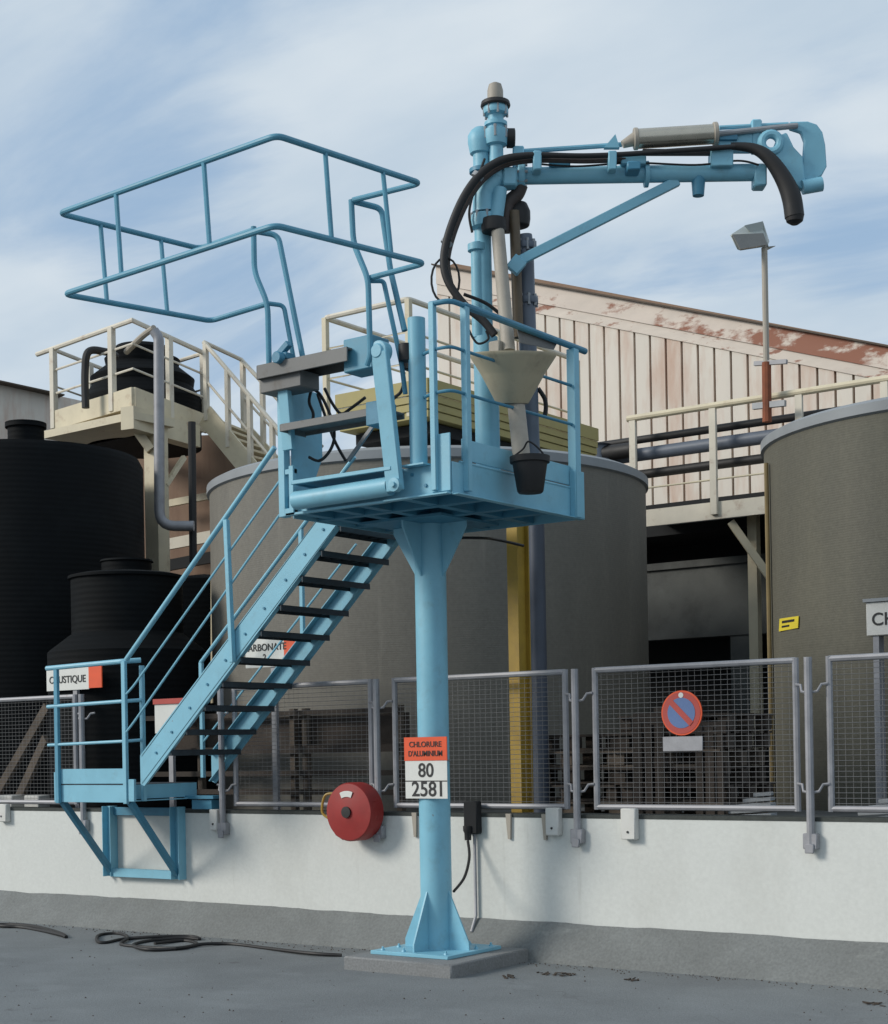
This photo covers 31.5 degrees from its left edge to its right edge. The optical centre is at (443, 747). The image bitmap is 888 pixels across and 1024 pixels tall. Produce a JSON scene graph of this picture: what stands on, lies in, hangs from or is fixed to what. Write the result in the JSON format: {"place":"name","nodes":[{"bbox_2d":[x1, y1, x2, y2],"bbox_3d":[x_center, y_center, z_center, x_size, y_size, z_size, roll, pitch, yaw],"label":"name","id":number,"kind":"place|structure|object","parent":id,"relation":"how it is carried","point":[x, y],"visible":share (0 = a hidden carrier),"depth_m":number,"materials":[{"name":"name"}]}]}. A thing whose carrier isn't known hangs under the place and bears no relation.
{"place":"outdoors","nodes":[
{"label":"outdoors","id":0,"kind":"place"},
{"bbox_2d":[0,795,24,806],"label":"block","id":1,"kind":"structure","parent":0,"point":[10,797],"depth_m":17.33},
{"bbox_2d":[0,380,80,440],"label":"shed","id":2,"kind":"structure","parent":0,"point":[18,401],"depth_m":34.47,"materials":[{"name":"white metal"}]},
{"bbox_2d":[153,698,182,806],"bbox_3d":[-2.744,0.094,15.897,0.459,1.172,0.065,-1,0,36],"label":"name sign","id":3,"kind":"object","parent":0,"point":[164,709],"visible":0.57,"depth_m":15.91,"materials":[{"name":"white metal"}]},
{"bbox_2d":[35,318,323,571],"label":"cream platform","id":4,"kind":"structure","parent":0,"point":[115,413],"depth_m":21.02,"materials":[{"name":"beige metal"}]},
{"bbox_2d":[81,346,118,408],"bbox_3d":[-4.523,-4.856,20.768,0.153,0.832,0.582,-1,0,40],"label":"black pipe","id":5,"kind":"object","parent":4,"relation":"attached to","point":[88,352],"visible":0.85,"depth_m":20.56,"materials":[{"name":"plastic"}]},
{"bbox_2d":[124,325,155,354],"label":"bent pipe","id":6,"kind":"object","parent":4,"relation":"attached to","point":[141,337],"visible":0.95,"depth_m":20.24,"materials":[{"name":"beige metal"}]},
{"bbox_2d":[81,341,201,458],"bbox_3d":[-4.205,-4.894,22.000,1.680,1.438,1.680,-1,0,36],"label":"storage tank","id":7,"kind":"object","parent":4,"relation":"on","point":[138,358],"visible":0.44,"depth_m":21.50,"materials":[{"name":"black plastic"}]},
{"bbox_2d":[150,328,194,530],"bbox_3d":[-3.439,-4.015,19.900,0.516,2.576,0.132,-1,0,0],"label":"riser pipe","id":8,"kind":"object","parent":4,"relation":"attached to","point":[163,521],"visible":1,"depth_m":19.84,"materials":[{"name":"grey metal"}]},
{"bbox_2d":[0,921,887,1023],"bbox_3d":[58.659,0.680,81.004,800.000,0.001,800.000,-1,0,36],"label":"road","id":9,"kind":"structure","parent":0,"point":[57,982],"depth_m":11.18,"materials":[{"name":"grey asphalt"}]},
{"bbox_2d":[0,923,67,938],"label":"ground hose","id":10,"kind":"object","parent":9,"relation":"on","point":[38,928],"visible":1,"depth_m":15.64,"materials":[{"name":"black rubber"}]},
{"bbox_2d":[95,932,341,956],"bbox_3d":[-2.220,1.764,13.991,0.890,0.042,3.035,-1,0,-44],"label":"ground hose","id":11,"kind":"object","parent":9,"relation":"on","point":[162,939],"visible":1,"depth_m":14.12,"materials":[{"name":"black rubber"}]},
{"bbox_2d":[344,947,527,978],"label":"concrete plinth","id":12,"kind":"structure","parent":9,"relation":"on","point":[462,966],"depth_m":12.20,"materials":[{"name":"grey concrete"}]},
{"bbox_2d":[277,299,587,959],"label":"loading platform","id":13,"kind":"structure","parent":12,"relation":"on","point":[434,511],"depth_m":12.33,"materials":[{"name":"blue paint"}]},
{"bbox_2d":[60,133,423,393],"bbox_3d":[-1.435,-3.263,11.177,2.242,1.460,1.769,-1,0,36],"label":"safety cage","id":14,"kind":"object","parent":13,"relation":"attached to","point":[252,232],"visible":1,"depth_m":11.25,"materials":[{"name":"blue metal"}]},
{"bbox_2d":[256,335,407,509],"bbox_3d":[-0.755,-2.441,11.804,1.355,1.271,0.530,-1,0,36],"label":"folding gangway","id":15,"kind":"object","parent":13,"relation":"attached to","point":[285,375],"visible":0.99,"depth_m":11.66,"materials":[{"name":"blue paint"}]},
{"bbox_2d":[404,737,449,798],"bbox_3d":[-0.063,0.160,12.593,0.420,0.487,0.288,-1,0,36],"label":"hazard plate","id":16,"kind":"object","parent":13,"relation":"attached to","point":[425,759],"visible":1,"depth_m":12.48,"materials":[{"name":"metal"}]},
{"bbox_2d":[430,82,826,469],"bbox_3d":[1.440,-3.587,11.985,3.112,3.284,1.135,-1,0,4],"label":"pipe loader","id":17,"kind":"object","parent":13,"relation":"on","point":[511,375],"visible":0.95,"depth_m":12.30,"materials":[{"name":"blue paint"}]},
{"bbox_2d":[510,441,549,494],"bbox_3d":[0.633,-2.065,11.602,0.298,0.384,0.298,-1,0,36],"label":"bucket","id":18,"kind":"object","parent":17,"relation":"hanging from","point":[529,469],"visible":1,"depth_m":11.51,"materials":[{"name":"black plastic"}]},
{"bbox_2d":[0,807,887,942],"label":"white wall","id":19,"kind":"structure","parent":9,"relation":"on","point":[757,874],"depth_m":12.96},
{"bbox_2d":[0,804,10,821],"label":"junction box","id":20,"kind":"object","parent":19,"relation":"attached to","point":[5,816],"visible":1,"depth_m":16.78,"materials":[{"name":"white plastic"}]},
{"bbox_2d":[0,694,78,804],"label":"fence","id":21,"kind":"object","parent":19,"relation":"on","point":[74,749],"visible":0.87,"depth_m":16.59,"materials":[{"name":"metal"}]},
{"bbox_2d":[46,666,102,807],"bbox_3d":[-3.826,-0.080,16.401,0.852,1.559,0.054,-1,0,36],"label":"name sign","id":22,"kind":"object","parent":19,"relation":"on","point":[76,680],"visible":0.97,"depth_m":16.36,"materials":[{"name":"white metal"}]},
{"bbox_2d":[77,694,94,833],"bbox_3d":[-3.680,0.172,16.094,0.256,1.430,0.115,-1,0,36],"label":"fence post","id":23,"kind":"object","parent":19,"relation":"attached to","point":[82,762],"visible":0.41,"depth_m":16.05,"materials":[{"name":"grey metal"}]},
{"bbox_2d":[45,658,218,879],"bbox_3d":[-2.997,0.230,15.151,1.530,2.118,0.934,-1,0,36],"label":"stair landing","id":24,"kind":"object","parent":19,"relation":"attached to","point":[103,785],"visible":0.98,"depth_m":15.06,"materials":[{"name":"blue paint"}]},
{"bbox_2d":[124,446,398,785],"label":"staircase","id":25,"kind":"structure","parent":24,"relation":"on","point":[313,636],"depth_m":13.94,"materials":[{"name":"blue metal"}]},
{"bbox_2d":[209,809,219,829],"bbox_3d":[-2.179,0.690,14.995,0.100,0.200,0.075,-1,0,36],"label":"bracket","id":26,"kind":"object","parent":19,"relation":"attached to","point":[214,815],"visible":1,"depth_m":14.96,"materials":[{"name":"silver metal"}]},
{"bbox_2d":[217,688,236,837],"bbox_3d":[-2.096,0.143,14.948,0.256,1.430,0.115,-1,0,36],"label":"fence post","id":27,"kind":"object","parent":19,"relation":"attached to","point":[223,829],"visible":0.81,"depth_m":14.91,"materials":[{"name":"grey metal"}]},
{"bbox_2d":[232,679,374,806],"bbox_3d":[-1.312,-0.024,14.467,1.702,1.143,0.052,-1,0,36],"label":"fence","id":28,"kind":"object","parent":27,"relation":"attached to","point":[236,766],"visible":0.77,"depth_m":14.41,"materials":[{"name":"metal"}]},
{"bbox_2d":[321,782,383,840],"bbox_3d":[-0.830,0.566,13.878,0.631,0.516,0.262,-1,0,36],"label":"hose reel","id":29,"kind":"object","parent":19,"relation":"attached to","point":[355,811],"visible":1,"depth_m":13.74,"materials":[{"name":"red paint"}]},
{"bbox_2d":[369,679,393,841],"bbox_3d":[-0.574,0.115,13.845,0.256,1.430,0.115,-1,0,36],"label":"fence post","id":30,"kind":"object","parent":19,"relation":"attached to","point":[381,832],"visible":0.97,"depth_m":13.81,"materials":[{"name":"grey metal"}]},
{"bbox_2d":[391,669,570,809],"bbox_3d":[0.284,-0.053,13.312,1.802,1.143,0.052,-1,0,36],"label":"fence","id":31,"kind":"object","parent":30,"relation":"attached to","point":[565,739],"visible":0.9,"depth_m":13.16,"materials":[{"name":"metal"}]},
{"bbox_2d":[411,813,417,836],"bbox_3d":[-0.254,0.670,13.631,0.050,0.210,0.022,-1,0,36],"label":"wall stub","id":32,"kind":"object","parent":19,"relation":"attached to","point":[414,818],"depth_m":13.62,"materials":[{"name":"beige metal"}]},
{"bbox_2d":[453,801,481,892],"bbox_3d":[0.141,0.813,13.021,0.148,0.721,0.583,-1,0,26],"label":"earthing box","id":33,"kind":"object","parent":19,"relation":"attached to","point":[472,818],"visible":1,"depth_m":13.19,"materials":[{"name":"black plastic"}]},
{"bbox_2d":[470,834,477,931],"bbox_3d":[0.242,1.099,13.217,0.027,0.907,0.098,-1,0,36],"label":"conduit","id":34,"kind":"object","parent":19,"relation":"attached to","point":[475,883],"visible":1,"depth_m":13.23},
{"bbox_2d":[505,814,511,838],"bbox_3d":[0.538,0.655,13.058,0.050,0.210,0.022,-1,0,36],"label":"wall stub","id":35,"kind":"object","parent":19,"relation":"attached to","point":[509,824],"depth_m":13.05,"materials":[{"name":"metal"}]},
{"bbox_2d":[541,814,547,839],"bbox_3d":[0.822,0.650,12.853,0.050,0.210,0.022,-1,0,36],"label":"wall stub","id":36,"kind":"object","parent":19,"relation":"attached to","point":[545,836],"depth_m":12.84,"materials":[{"name":"beige metal"}]},
{"bbox_2d":[545,807,561,835],"bbox_3d":[0.889,0.602,12.773,0.125,0.225,0.075,-1,0,36],"label":"junction box","id":37,"kind":"object","parent":19,"relation":"attached to","point":[553,816],"visible":1,"depth_m":12.74,"materials":[{"name":"white plastic"}]},
{"bbox_2d":[565,669,593,846],"bbox_3d":[1.070,0.086,12.655,0.256,1.430,0.115,-1,0,36],"label":"fence post","id":38,"kind":"object","parent":19,"relation":"attached to","point":[577,835],"visible":1,"depth_m":12.62,"materials":[{"name":"grey metal"}]},
{"bbox_2d":[592,657,800,811],"bbox_3d":[1.912,-0.082,12.133,1.762,1.143,0.052,-1,0,36],"label":"fence","id":39,"kind":"object","parent":38,"relation":"attached to","point":[794,662],"visible":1,"depth_m":12.09,"materials":[{"name":"metal"}]},
{"bbox_2d":[661,690,702,750],"bbox_3d":[1.829,-0.204,12.118,0.346,0.468,0.020,-1,0,36],"label":"no parking sign","id":40,"kind":"object","parent":39,"relation":"attached to","point":[681,712],"visible":1,"depth_m":12.11,"materials":[{"name":"red metal"}]},
{"bbox_2d":[621,808,638,839],"bbox_3d":[1.456,0.601,12.363,0.130,0.245,0.075,-1,0,36],"label":"junction box","id":41,"kind":"object","parent":19,"relation":"attached to","point":[629,823],"visible":1,"depth_m":12.33,"materials":[{"name":"white plastic"}]},
{"bbox_2d":[795,657,829,853],"bbox_3d":[2.674,0.057,11.494,0.256,1.430,0.115,-1,0,36],"label":"fence post","id":42,"kind":"object","parent":19,"relation":"attached to","point":[811,840],"visible":1,"depth_m":11.46,"materials":[{"name":"grey metal"}]},
{"bbox_2d":[825,652,887,812],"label":"fence","id":43,"kind":"object","parent":42,"relation":"attached to","point":[829,660],"visible":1,"depth_m":11.40,"materials":[{"name":"metal"}]},
{"bbox_2d":[0,890,887,989],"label":"kerb","id":44,"kind":"structure","parent":9,"relation":"on","point":[858,964],"depth_m":12.82,"materials":[{"name":"grey concrete"}]},
{"bbox_2d":[5,922,887,1021],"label":"gravel","id":45,"kind":"structure","parent":9,"relation":"on","point":[430,990],"depth_m":12.10,"materials":[{"name":"grey gravel"}]},
{"bbox_2d":[502,974,514,978],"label":"litter","id":46,"kind":"object","parent":9,"relation":"on","point":[508,975],"visible":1,"depth_m":11.84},
{"bbox_2d":[537,971,575,975],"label":"litter","id":47,"kind":"object","parent":9,"relation":"on","point":[555,973],"visible":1,"depth_m":11.93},
{"bbox_2d":[624,977,638,980],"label":"litter","id":48,"kind":"object","parent":9,"relation":"on","point":[633,979],"visible":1,"depth_m":11.58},
{"bbox_2d":[862,1001,884,1006],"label":"litter","id":49,"kind":"object","parent":9,"relation":"on","point":[874,1003],"visible":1,"depth_m":10.34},
{"bbox_2d":[0,0,887,455],"label":"sky","id":50,"kind":"structure","parent":0,"point":[98,97],"materials":[{"name":"blue"}]},
{"bbox_2d":[431,263,887,505],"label":"corrugated shed","id":51,"kind":"structure","parent":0,"point":[643,356],"depth_m":23.33,"materials":[{"name":"beige metal"}]},
{"bbox_2d":[450,789,887,815],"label":"ground","id":52,"kind":"structure","parent":0,"point":[817,813],"depth_m":13.71,"materials":[{"name":"grey concrete"}]},
{"bbox_2d":[0,703,47,793],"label":"plank","id":53,"kind":"object","parent":52,"relation":"on","point":[24,744],"visible":0.78,"depth_m":17.43,"materials":[{"name":"brown wood"}]},
{"bbox_2d":[16,735,48,793],"bbox_3d":[-4.525,0.251,17.290,0.050,0.766,0.712,-1,0,-45],"label":"plank","id":54,"kind":"object","parent":52,"relation":"on","point":[38,752],"visible":0.71,"depth_m":17.23,"materials":[{"name":"brown wood"}]},
{"bbox_2d":[24,795,49,806],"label":"block","id":55,"kind":"structure","parent":52,"relation":"on","point":[27,797],"depth_m":17.07,"materials":[{"name":"white concrete"}]},
{"bbox_2d":[0,419,144,794],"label":"storage tank","id":56,"kind":"object","parent":52,"relation":"on","point":[67,509],"visible":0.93,"depth_m":18.19,"materials":[{"name":"black plastic"}]},
{"bbox_2d":[47,557,209,808],"bbox_3d":[-3.442,-0.684,17.200,1.720,2.753,1.720,-1,0,36],"label":"storage tank","id":57,"kind":"object","parent":52,"relation":"on","point":[116,603],"visible":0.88,"depth_m":16.60,"materials":[{"name":"black plastic"}]},
{"bbox_2d":[138,435,234,702],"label":"brown shed","id":58,"kind":"structure","parent":52,"relation":"on","point":[212,461],"depth_m":23.04,"materials":[{"name":"brown metal"}]},
{"bbox_2d":[188,421,196,562],"bbox_3d":[-3.209,-3.254,20.100,0.107,1.794,0.108,-1,0,36],"label":"down pipe","id":59,"kind":"object","parent":58,"relation":"attached to","point":[192,484],"visible":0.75,"depth_m":20.06,"materials":[{"name":"black plastic"}]},
{"bbox_2d":[183,574,214,794],"bbox_3d":[-2.945,-0.732,19.500,1.700,2.830,1.700,-1,0,36],"label":"storage tank","id":60,"kind":"object","parent":52,"relation":"on","point":[197,613],"visible":0.09,"depth_m":18.66,"materials":[{"name":"black plastic"}]},
{"bbox_2d":[245,639,294,809],"bbox_3d":[-1.632,-0.207,15.095,0.715,1.734,0.054,-1,0,36],"label":"name sign","id":61,"kind":"object","parent":52,"relation":"on","point":[261,648],"visible":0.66,"depth_m":15.08,"materials":[{"name":"white metal"}]},
{"bbox_2d":[145,705,409,810],"bbox_3d":[-1.780,0.147,15.530,3.500,1.030,0.170,-1,0,36],"label":"timber rack","id":62,"kind":"object","parent":52,"relation":"on","point":[188,742],"visible":0.52,"depth_m":15.18,"materials":[{"name":"brown wood"}]},
{"bbox_2d":[207,445,649,810],"bbox_3d":[-0.155,-1.242,17.996,5.000,3.750,5.000,-1,0,36],"label":"storage tank","id":63,"kind":"object","parent":52,"relation":"on","point":[596,587],"visible":0.51,"depth_m":15.89,"materials":[{"name":"grey metal"}]},
{"bbox_2d":[321,297,598,455],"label":"yellow platform","id":64,"kind":"structure","parent":63,"relation":"on","point":[450,414],"depth_m":16.54,"materials":[{"name":"yellow metal"}]},
{"bbox_2d":[506,526,533,812],"bbox_3d":[0.644,-0.678,13.342,0.105,2.592,0.185,-1,0,36],"label":"yellow post","id":65,"kind":"object","parent":52,"relation":"on","point":[518,591],"visible":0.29,"depth_m":13.30,"materials":[{"name":"yellow metal"}]},
{"bbox_2d":[529,524,548,812],"bbox_3d":[0.823,-0.775,13.715,0.148,2.780,0.148,-1,0,36],"label":"riser pipe","id":66,"kind":"object","parent":52,"relation":"on","point":[537,596],"visible":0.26,"depth_m":13.65,"materials":[{"name":"grey metal"}]},
{"bbox_2d":[548,734,655,813],"bbox_3d":[1.311,0.246,13.993,1.024,0.720,0.965,-1,0,36],"label":"pallet stack","id":67,"kind":"object","parent":52,"relation":"on","point":[587,795],"visible":0.34,"depth_m":13.72,"materials":[{"name":"brown wood"}]},
{"bbox_2d":[633,708,670,813],"bbox_3d":[1.712,0.134,13.021,0.300,0.931,0.100,-1,0,36],"label":"pallet","id":68,"kind":"object","parent":52,"relation":"on","point":[638,718],"visible":0.54,"depth_m":12.98,"materials":[{"name":"brown wood"}]},
{"bbox_2d":[611,713,774,814],"bbox_3d":[2.109,0.159,13.300,1.069,0.865,0.930,-1,0,36],"label":"pallet stack","id":69,"kind":"object","parent":52,"relation":"on","point":[744,746],"visible":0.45,"depth_m":13.09,"materials":[{"name":"brown wood"}]},
{"bbox_2d":[646,492,769,790],"bbox_3d":[6.035,-1.464,19.284,12.797,3.970,1.250,-1,0,36],"label":"concrete shelter","id":70,"kind":"object","parent":52,"relation":"on","point":[697,587],"visible":0.12,"depth_m":20.91,"materials":[{"name":"grey concrete"}]},
{"bbox_2d":[695,721,731,814],"bbox_3d":[2.172,0.192,12.751,0.280,0.798,0.100,-1,0,36],"label":"pallet","id":71,"kind":"object","parent":52,"relation":"on","point":[709,765],"visible":0.68,"depth_m":12.70,"materials":[{"name":"brown wood"}]},
{"bbox_2d":[728,791,776,814],"bbox_3d":[2.475,0.470,12.681,0.501,0.219,0.357,-1,0,36],"label":"scrap sheet","id":72,"kind":"object","parent":52,"relation":"on","point":[758,800],"visible":0.56,"depth_m":12.62,"materials":[{"name":"grey metal"}]},
{"bbox_2d":[626,375,887,767],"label":"walkway","id":73,"kind":"structure","parent":52,"relation":"on","point":[752,509],"depth_m":19.42,"materials":[{"name":"beige metal"}]},
{"bbox_2d":[614,428,777,463],"bbox_3d":[7.008,-3.840,16.976,12.444,0.170,0.170,-1,0,36],"label":"pipe","id":74,"kind":"object","parent":73,"relation":"attached to","point":[701,446],"depth_m":19.68,"materials":[{"name":"grey metal"}]},
{"bbox_2d":[596,442,628,459],"bbox_3d":[2.125,-3.707,20.326,0.700,0.420,0.400,-1,0,36],"label":"pipe sleeve","id":75,"kind":"object","parent":74,"relation":"attached to","point":[612,452],"visible":0.35,"depth_m":20.20,"materials":[{"name":"grey metal"}]},
{"bbox_2d":[639,454,763,477],"bbox_3d":[7.010,-3.583,16.977,12.450,0.120,0.120,-1,0,36],"label":"pipe","id":76,"kind":"object","parent":73,"relation":"attached to","point":[705,466],"depth_m":19.68,"materials":[{"name":"black metal"}]},
{"bbox_2d":[598,406,839,444],"bbox_3d":[7.006,-4.031,16.974,12.441,0.100,0.100,-1,0,36],"label":"pipe","id":77,"kind":"object","parent":73,"relation":"attached to","point":[758,422],"depth_m":19.61,"materials":[{"name":"black metal"}]},
{"bbox_2d":[730,221,787,422],"bbox_3d":[3.706,-5.059,18.710,0.654,2.415,0.457,-1,0,-1],"label":"floodlight","id":78,"kind":"object","parent":73,"relation":"on","point":[750,236],"visible":1,"depth_m":18.62,"materials":[{"name":"grey metal"}]},
{"bbox_2d":[760,397,887,810],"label":"storage tank","id":79,"kind":"object","parent":52,"relation":"on","point":[828,496],"visible":0.94,"depth_m":13.98,"materials":[{"name":"grey metal"}]},
{"bbox_2d":[764,463,773,801],"bbox_3d":[3.098,-1.066,15.000,0.041,3.280,0.041,-1,0,13],"label":"gauge pipe","id":80,"kind":"object","parent":79,"relation":"attached to","point":[768,581],"visible":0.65,"depth_m":14.98,"materials":[{"name":"metal"}]},
{"bbox_2d":[779,616,798,630],"bbox_3d":[3.186,-1.145,14.562,0.010,0.116,0.403,-1,0,-14],"label":"hazard sticker","id":81,"kind":"object","parent":79,"relation":"attached to","point":[788,623],"visible":1,"depth_m":14.56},
{"bbox_2d":[858,799,887,815],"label":"scrap sheet","id":82,"kind":"object","parent":52,"relation":"on","point":[879,802],"visible":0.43,"depth_m":12.00,"materials":[{"name":"grey metal"}]},
{"bbox_2d":[863,597,887,804],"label":"name sign","id":83,"kind":"object","parent":52,"relation":"on","point":[877,619],"visible":0.98,"depth_m":13.28,"materials":[{"name":"grey metal"}]}
]}

